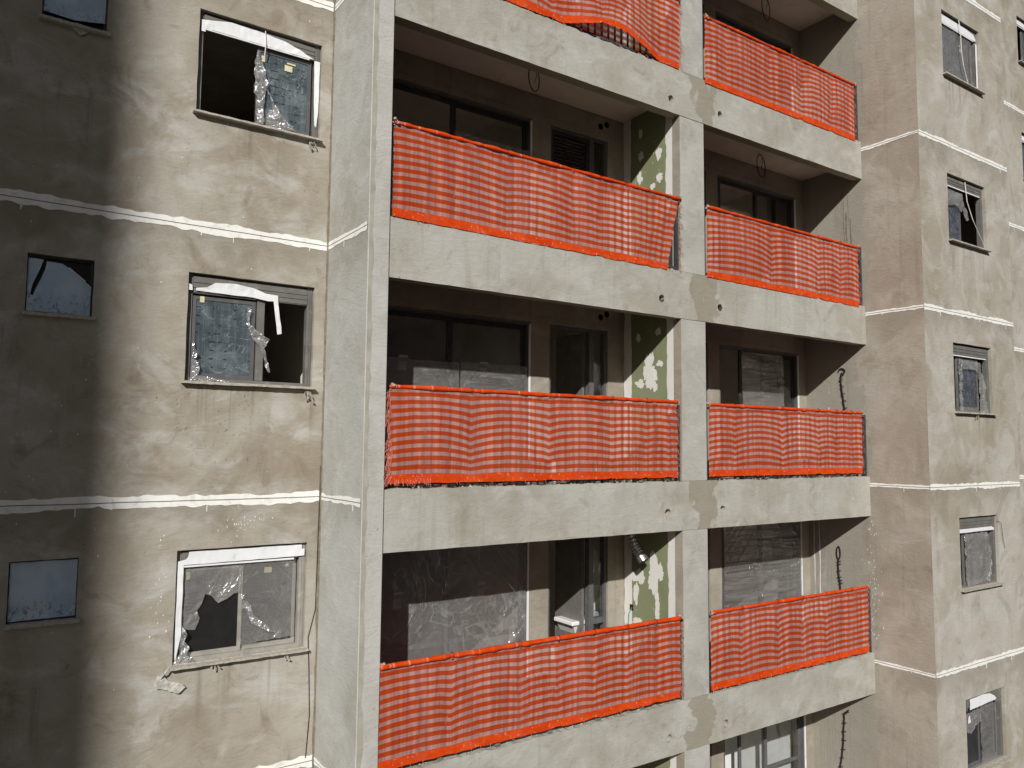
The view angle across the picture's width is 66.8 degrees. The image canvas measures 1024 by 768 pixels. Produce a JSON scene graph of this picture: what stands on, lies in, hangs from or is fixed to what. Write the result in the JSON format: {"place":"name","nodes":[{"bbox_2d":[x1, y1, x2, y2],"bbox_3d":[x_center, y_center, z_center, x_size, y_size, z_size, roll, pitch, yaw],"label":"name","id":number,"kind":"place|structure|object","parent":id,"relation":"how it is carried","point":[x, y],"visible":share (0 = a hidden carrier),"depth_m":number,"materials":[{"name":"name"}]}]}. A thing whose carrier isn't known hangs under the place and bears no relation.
{"place":"outdoors","nodes":[
{"label":"outdoors","id":0,"kind":"place"},
{"label":"ground","id":1,"kind":"structure","parent":0,"visible":0},
{"bbox_2d":[0,0,1023,767],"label":"apartment building","id":2,"kind":"structure","parent":1,"relation":"on","point":[166,198],"depth_m":9.71,"materials":[{"name":"grey concrete"}]},
{"bbox_2d":[3,558,79,630],"bbox_3d":[-4.409,1.958,7.299,0.610,0.600,0.180,4,-5,-34],"label":"small window","id":3,"kind":"structure","parent":2,"relation":"in","point":[40,592],"depth_m":7.30,"materials":[{"name":"glass"}]},
{"bbox_2d":[22,254,94,320],"bbox_3d":[-4.382,-0.933,7.528,0.610,0.599,0.180,4,-5,-34],"label":"small window","id":4,"kind":"structure","parent":2,"relation":"in","point":[55,286],"depth_m":7.53,"materials":[{"name":"grey glass"}]},
{"bbox_2d":[39,0,109,37],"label":"small window","id":5,"kind":"structure","parent":2,"relation":"in","point":[92,14],"depth_m":7.76,"materials":[{"name":"grey glass"}]},
{"bbox_2d":[72,23,87,35],"bbox_3d":[-4.301,-3.521,7.702,0.178,0.121,0.012,4,-6,-36],"label":"paper scrap","id":6,"kind":"object","parent":2,"relation":"attached to","point":[80,32],"visible":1,"depth_m":7.71,"materials":[{"name":"beige paper"}]},
{"bbox_2d":[154,667,184,693],"bbox_3d":[-3.433,2.985,7.797,0.299,0.282,0.058,4,-5,-34],"label":"paper scrap","id":7,"kind":"object","parent":2,"relation":"attached to","point":[162,682],"visible":1,"depth_m":7.79,"materials":[{"name":"white paper"}]},
{"bbox_2d":[172,627,194,664],"bbox_3d":[-3.360,2.714,7.944,0.300,0.477,0.032,4,-5,-34],"label":"plastic film","id":8,"kind":"object","parent":2,"relation":"attached to","point":[183,648],"visible":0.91,"depth_m":7.95,"materials":[{"name":"clear plastic"}]},
{"bbox_2d":[190,341,233,382],"bbox_3d":[-3.195,-0.235,8.306,0.458,0.430,0.023,4,-5,-34],"label":"plastic film","id":9,"kind":"object","parent":2,"relation":"on","point":[194,370],"visible":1,"depth_m":8.20,"materials":[{"name":"clear plastic"}]},
{"bbox_2d":[169,543,308,670],"bbox_3d":[-2.892,2.338,8.308,1.430,1.177,0.205,4,-5,-34],"label":"window","id":10,"kind":"structure","parent":2,"relation":"in","point":[211,584],"depth_m":8.32,"materials":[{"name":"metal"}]},
{"bbox_2d":[181,274,315,389],"bbox_3d":[-2.864,-0.553,8.537,1.430,1.177,0.205,4,-5,-34],"label":"window","id":11,"kind":"structure","parent":2,"relation":"in","point":[222,331],"depth_m":8.45,"materials":[{"name":"grey glass"}]},
{"bbox_2d":[241,595,273,631],"bbox_3d":[-2.754,2.482,8.415,0.394,0.462,0.023,4,-5,-34],"label":"plastic film","id":12,"kind":"object","parent":2,"relation":"attached to","point":[245,607],"visible":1,"depth_m":8.38,"materials":[{"name":"plastic"}]},
{"bbox_2d":[192,12,323,142],"bbox_3d":[-2.837,-3.444,8.765,1.430,1.177,0.205,4,-5,-34],"label":"window","id":13,"kind":"structure","parent":2,"relation":"in","point":[290,86],"depth_m":8.94,"materials":[{"name":"grey glass"}]},
{"bbox_2d":[253,50,267,124],"bbox_3d":[-2.834,-3.356,8.758,0.164,0.865,0.047,4,-5,-34],"label":"plastic film","id":14,"kind":"object","parent":2,"relation":"hanging from","point":[259,95],"visible":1,"depth_m":8.76,"materials":[{"name":"clear plastic"}]},
{"bbox_2d":[266,88,295,131],"bbox_3d":[-2.631,-3.125,8.897,0.374,0.455,0.026,4,-5,-34],"label":"plastic film","id":15,"kind":"object","parent":2,"relation":"attached to","point":[276,119],"visible":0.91,"depth_m":8.85,"materials":[{"name":"clear plastic"}]},
{"bbox_2d":[304,389,314,403],"bbox_3d":[-2.292,0.131,8.796,0.130,0.184,0.029,3,-5,-32],"label":"hanging scrap","id":16,"kind":"object","parent":2,"relation":"hanging from","point":[309,393],"visible":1,"depth_m":8.79,"materials":[{"name":"white plastic"}]},
{"bbox_2d":[309,139,315,149],"bbox_3d":[-2.316,-2.784,8.997,0.099,0.133,0.026,2,-5,-23],"label":"hanging scrap","id":17,"kind":"object","parent":2,"relation":"hanging from","point":[310,142],"visible":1,"depth_m":8.99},
{"bbox_2d":[305,466,320,757],"bbox_3d":[-2.234,2.526,8.698,0.097,3.200,0.010,4,-5,-34],"label":"wire","id":18,"kind":"object","parent":2,"relation":"attached to","point":[315,606],"visible":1,"depth_m":8.72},
{"bbox_2d":[380,542,528,654],"bbox_3d":[-0.874,3.108,9.749,2.582,2.282,0.119,4,-5,-34],"label":"balcony door","id":19,"kind":"structure","parent":2,"relation":"in","point":[522,630],"depth_m":10.10,"materials":[{"name":"grey metal"}]},
{"bbox_2d":[386,305,530,487],"bbox_3d":[-0.847,0.218,9.977,2.582,2.282,0.119,4,-5,-34],"label":"balcony door","id":20,"kind":"structure","parent":2,"relation":"in","point":[450,318],"depth_m":10.19,"materials":[{"name":"grey metal"}]},
{"bbox_2d":[393,77,531,241],"bbox_3d":[-0.819,-2.673,10.206,2.582,2.282,0.119,4,-5,-34],"label":"balcony door","id":21,"kind":"structure","parent":2,"relation":"in","point":[455,102],"depth_m":10.42,"materials":[{"name":"grey metal"}]},
{"bbox_2d":[378,614,684,767],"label":"safety net","id":22,"kind":"object","parent":2,"relation":"attached to","point":[433,707],"visible":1,"depth_m":8.86,"materials":[{"name":"orange plastic"}]},
{"bbox_2d":[383,382,682,486],"bbox_3d":[0.483,0.652,9.328,4.450,1.121,0.068,4,-5,-34],"label":"safety net","id":23,"kind":"object","parent":2,"relation":"attached to","point":[440,434],"visible":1,"depth_m":9.09,"materials":[{"name":"orange plastic"}]},
{"bbox_2d":[528,70,539,91],"bbox_3d":[0.290,-4.011,10.187,0.019,0.354,0.245,-3,-6,38],"label":"cable loop","id":24,"kind":"object","parent":2,"relation":"hanging from","point":[535,80],"visible":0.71,"depth_m":10.20,"materials":[{"name":"black rubber"}]},
{"bbox_2d":[392,117,683,269],"bbox_3d":[0.557,-2.209,9.582,4.474,1.113,0.075,4,-5,-34],"label":"safety net","id":25,"kind":"object","parent":2,"relation":"attached to","point":[441,178],"visible":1,"depth_m":9.31,"materials":[{"name":"orange plastic"}]},
{"bbox_2d":[554,587,599,632],"bbox_3d":[1.063,3.353,11.479,0.800,0.552,0.455,4,-5,-34],"label":"basin","id":26,"kind":"object","parent":2,"relation":"attached to","point":[568,624],"visible":0.3,"depth_m":11.32,"materials":[{"name":"white ceramic"}]},
{"bbox_2d":[548,536,605,636],"bbox_3d":[0.719,3.241,11.230,1.072,2.282,0.720,4,-5,-34],"label":"service door","id":27,"kind":"structure","parent":2,"relation":"in","point":[569,553],"depth_m":11.26,"materials":[{"name":"grey glass"}]},
{"bbox_2d":[549,325,605,483],"bbox_3d":[0.747,0.350,11.459,1.072,2.282,0.720,4,-5,-34],"label":"service door","id":28,"kind":"structure","parent":2,"relation":"in","point":[569,349],"depth_m":11.50,"materials":[{"name":"grey glass"}]},
{"bbox_2d":[551,126,605,257],"bbox_3d":[0.952,-2.560,11.428,1.072,2.282,0.090,4,-5,-34],"label":"service door","id":29,"kind":"structure","parent":2,"relation":"in","point":[588,142],"depth_m":11.50,"materials":[{"name":"grey metal"}]},
{"bbox_2d":[507,0,682,69],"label":"safety net","id":30,"kind":"object","parent":2,"relation":"attached to","point":[652,27],"visible":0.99,"depth_m":10.48,"materials":[{"name":"orange plastic"}]},
{"bbox_2d":[626,534,648,563],"bbox_3d":[1.730,2.195,10.943,0.175,0.658,0.436,5,-6,-43],"label":"flexible duct","id":31,"kind":"object","parent":2,"relation":"hanging from","point":[641,556],"visible":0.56,"depth_m":10.85,"materials":[{"name":"metal"}]},
{"bbox_2d":[707,528,708,614],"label":"balcony door","id":32,"kind":"structure","parent":2,"relation":"in","point":[707,528],"depth_m":12.45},
{"bbox_2d":[715,11,792,54],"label":"balcony door","id":33,"kind":"structure","parent":2,"relation":"in","point":[720,17],"depth_m":13.95,"materials":[{"name":"grey metal"}]},
{"bbox_2d":[717,175,795,228],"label":"balcony door","id":34,"kind":"structure","parent":2,"relation":"in","point":[756,191],"depth_m":13.81,"materials":[{"name":"grey metal"}]},
{"bbox_2d":[725,720,791,767],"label":"glass pane","id":35,"kind":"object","parent":2,"relation":"on","point":[778,741],"visible":0.38,"depth_m":13.54,"materials":[{"name":"grey glass"}]},
{"bbox_2d":[719,345,800,478],"bbox_3d":[4.285,0.542,13.468,2.132,2.282,0.119,4,-5,-34],"label":"balcony door","id":36,"kind":"structure","parent":2,"relation":"in","point":[794,359],"depth_m":13.69,"materials":[{"name":"grey metal"}]},
{"bbox_2d":[756,154,765,177],"bbox_3d":[4.244,-3.715,13.213,0.019,0.394,0.394,-3,-6,38],"label":"cable loop","id":37,"kind":"object","parent":2,"relation":"hanging from","point":[761,166],"visible":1,"depth_m":13.23,"materials":[{"name":"black rubber"}]},
{"bbox_2d":[721,521,802,608],"bbox_3d":[4.257,3.433,13.240,2.132,2.282,0.119,4,-5,-34],"label":"balcony door","id":38,"kind":"structure","parent":2,"relation":"in","point":[796,527],"depth_m":13.48,"materials":[{"name":"grey metal"}]},
{"bbox_2d":[761,0,769,21],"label":"cable loop","id":39,"kind":"object","parent":2,"relation":"hanging from","point":[763,12],"visible":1,"depth_m":13.58,"materials":[{"name":"black rubber"}]},
{"bbox_2d":[724,715,806,767],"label":"balcony door","id":40,"kind":"structure","parent":2,"relation":"in","point":[801,721],"depth_m":13.45,"materials":[{"name":"grey metal"}]},
{"bbox_2d":[704,13,857,140],"bbox_3d":[4.416,-4.813,12.418,3.886,1.068,0.070,4,-5,-34],"label":"safety net","id":41,"kind":"object","parent":2,"relation":"attached to","point":[745,65],"visible":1,"depth_m":12.26,"materials":[{"name":"orange plastic"}]},
{"bbox_2d":[705,204,861,306],"bbox_3d":[4.385,-1.942,12.189,3.906,1.089,0.068,4,-5,-34],"label":"safety net","id":42,"kind":"object","parent":2,"relation":"attached to","point":[744,249],"visible":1,"depth_m":12.03,"materials":[{"name":"orange plastic"}]},
{"bbox_2d":[706,402,865,476],"bbox_3d":[4.345,0.884,11.957,3.883,1.079,0.068,4,-5,-34],"label":"safety net","id":43,"kind":"object","parent":2,"relation":"attached to","point":[750,440],"visible":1,"depth_m":11.81,"materials":[{"name":"orange plastic"}]},
{"bbox_2d":[710,584,871,691],"bbox_3d":[4.341,3.772,11.742,3.926,1.124,0.072,4,-5,-34],"label":"safety net","id":44,"kind":"object","parent":2,"relation":"attached to","point":[752,642],"visible":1,"depth_m":11.57,"materials":[{"name":"orange plastic"}]},
{"bbox_2d":[836,558,842,589],"bbox_3d":[5.672,3.471,13.400,0.035,0.909,0.141,4,-5,-34],"label":"wall cable","id":45,"kind":"object","parent":2,"relation":"attached to","point":[839,580],"depth_m":13.43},
{"bbox_2d":[838,372,846,410],"bbox_3d":[5.776,0.309,13.539,0.040,1.035,0.154,4,-5,-34],"label":"wall cable","id":46,"kind":"object","parent":2,"relation":"attached to","point":[841,375],"depth_m":13.56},
{"bbox_2d":[838,710,848,767],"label":"wall cable","id":47,"kind":"object","parent":2,"relation":"attached to","point":[843,740],"depth_m":13.20,"materials":[{"name":"black rubber"}]},
{"bbox_2d":[958,20,967,82],"bbox_3d":[8.010,-5.859,13.751,0.272,1.154,0.034,4,-5,-34],"label":"cord","id":48,"kind":"object","parent":2,"relation":"hanging from","point":[961,51],"visible":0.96,"depth_m":13.70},
{"bbox_2d":[941,13,985,94],"bbox_3d":[7.927,-5.849,13.739,1.380,1.180,0.205,4,-5,-34],"label":"window","id":49,"kind":"structure","parent":2,"relation":"in","point":[953,68],"depth_m":13.83,"materials":[{"name":"grey glass"}]},
{"bbox_2d":[947,176,991,252],"bbox_3d":[7.899,-2.958,13.510,1.380,1.180,0.205,4,-5,-34],"label":"window","id":50,"kind":"structure","parent":2,"relation":"in","point":[953,196],"depth_m":13.46,"materials":[{"name":"grey metal"}]},
{"bbox_2d":[964,182,984,246],"bbox_3d":[8.137,-2.968,13.622,0.582,1.075,0.035,3,-5,-31],"label":"cord","id":51,"kind":"object","parent":2,"relation":"hanging from","point":[971,215],"visible":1,"depth_m":13.52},
{"bbox_2d":[953,344,998,415],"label":"window","id":52,"kind":"structure","parent":2,"relation":"in","point":[966,370],"depth_m":13.34,"materials":[{"name":"grey metal"}]},
{"bbox_2d":[959,515,1005,592],"bbox_3d":[7.844,2.823,13.053,1.380,1.179,0.205,4,-5,-34],"label":"window","id":53,"kind":"structure","parent":2,"relation":"in","point":[972,529],"depth_m":13.12,"materials":[{"name":"grey metal"}]},
{"bbox_2d":[966,688,1011,767],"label":"window","id":54,"kind":"structure","parent":2,"relation":"in","point":[979,709],"depth_m":12.94,"materials":[{"name":"grey glass"}]},
{"bbox_2d":[1016,19,1023,64],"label":"window","id":55,"kind":"structure","parent":2,"relation":"in","point":[1020,25],"depth_m":19.03,"materials":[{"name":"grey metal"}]},
{"bbox_2d":[1022,135,1023,179],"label":"window","id":56,"kind":"structure","parent":2,"relation":"in","point":[1022,135],"depth_m":18.70,"materials":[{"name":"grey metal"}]}
]}

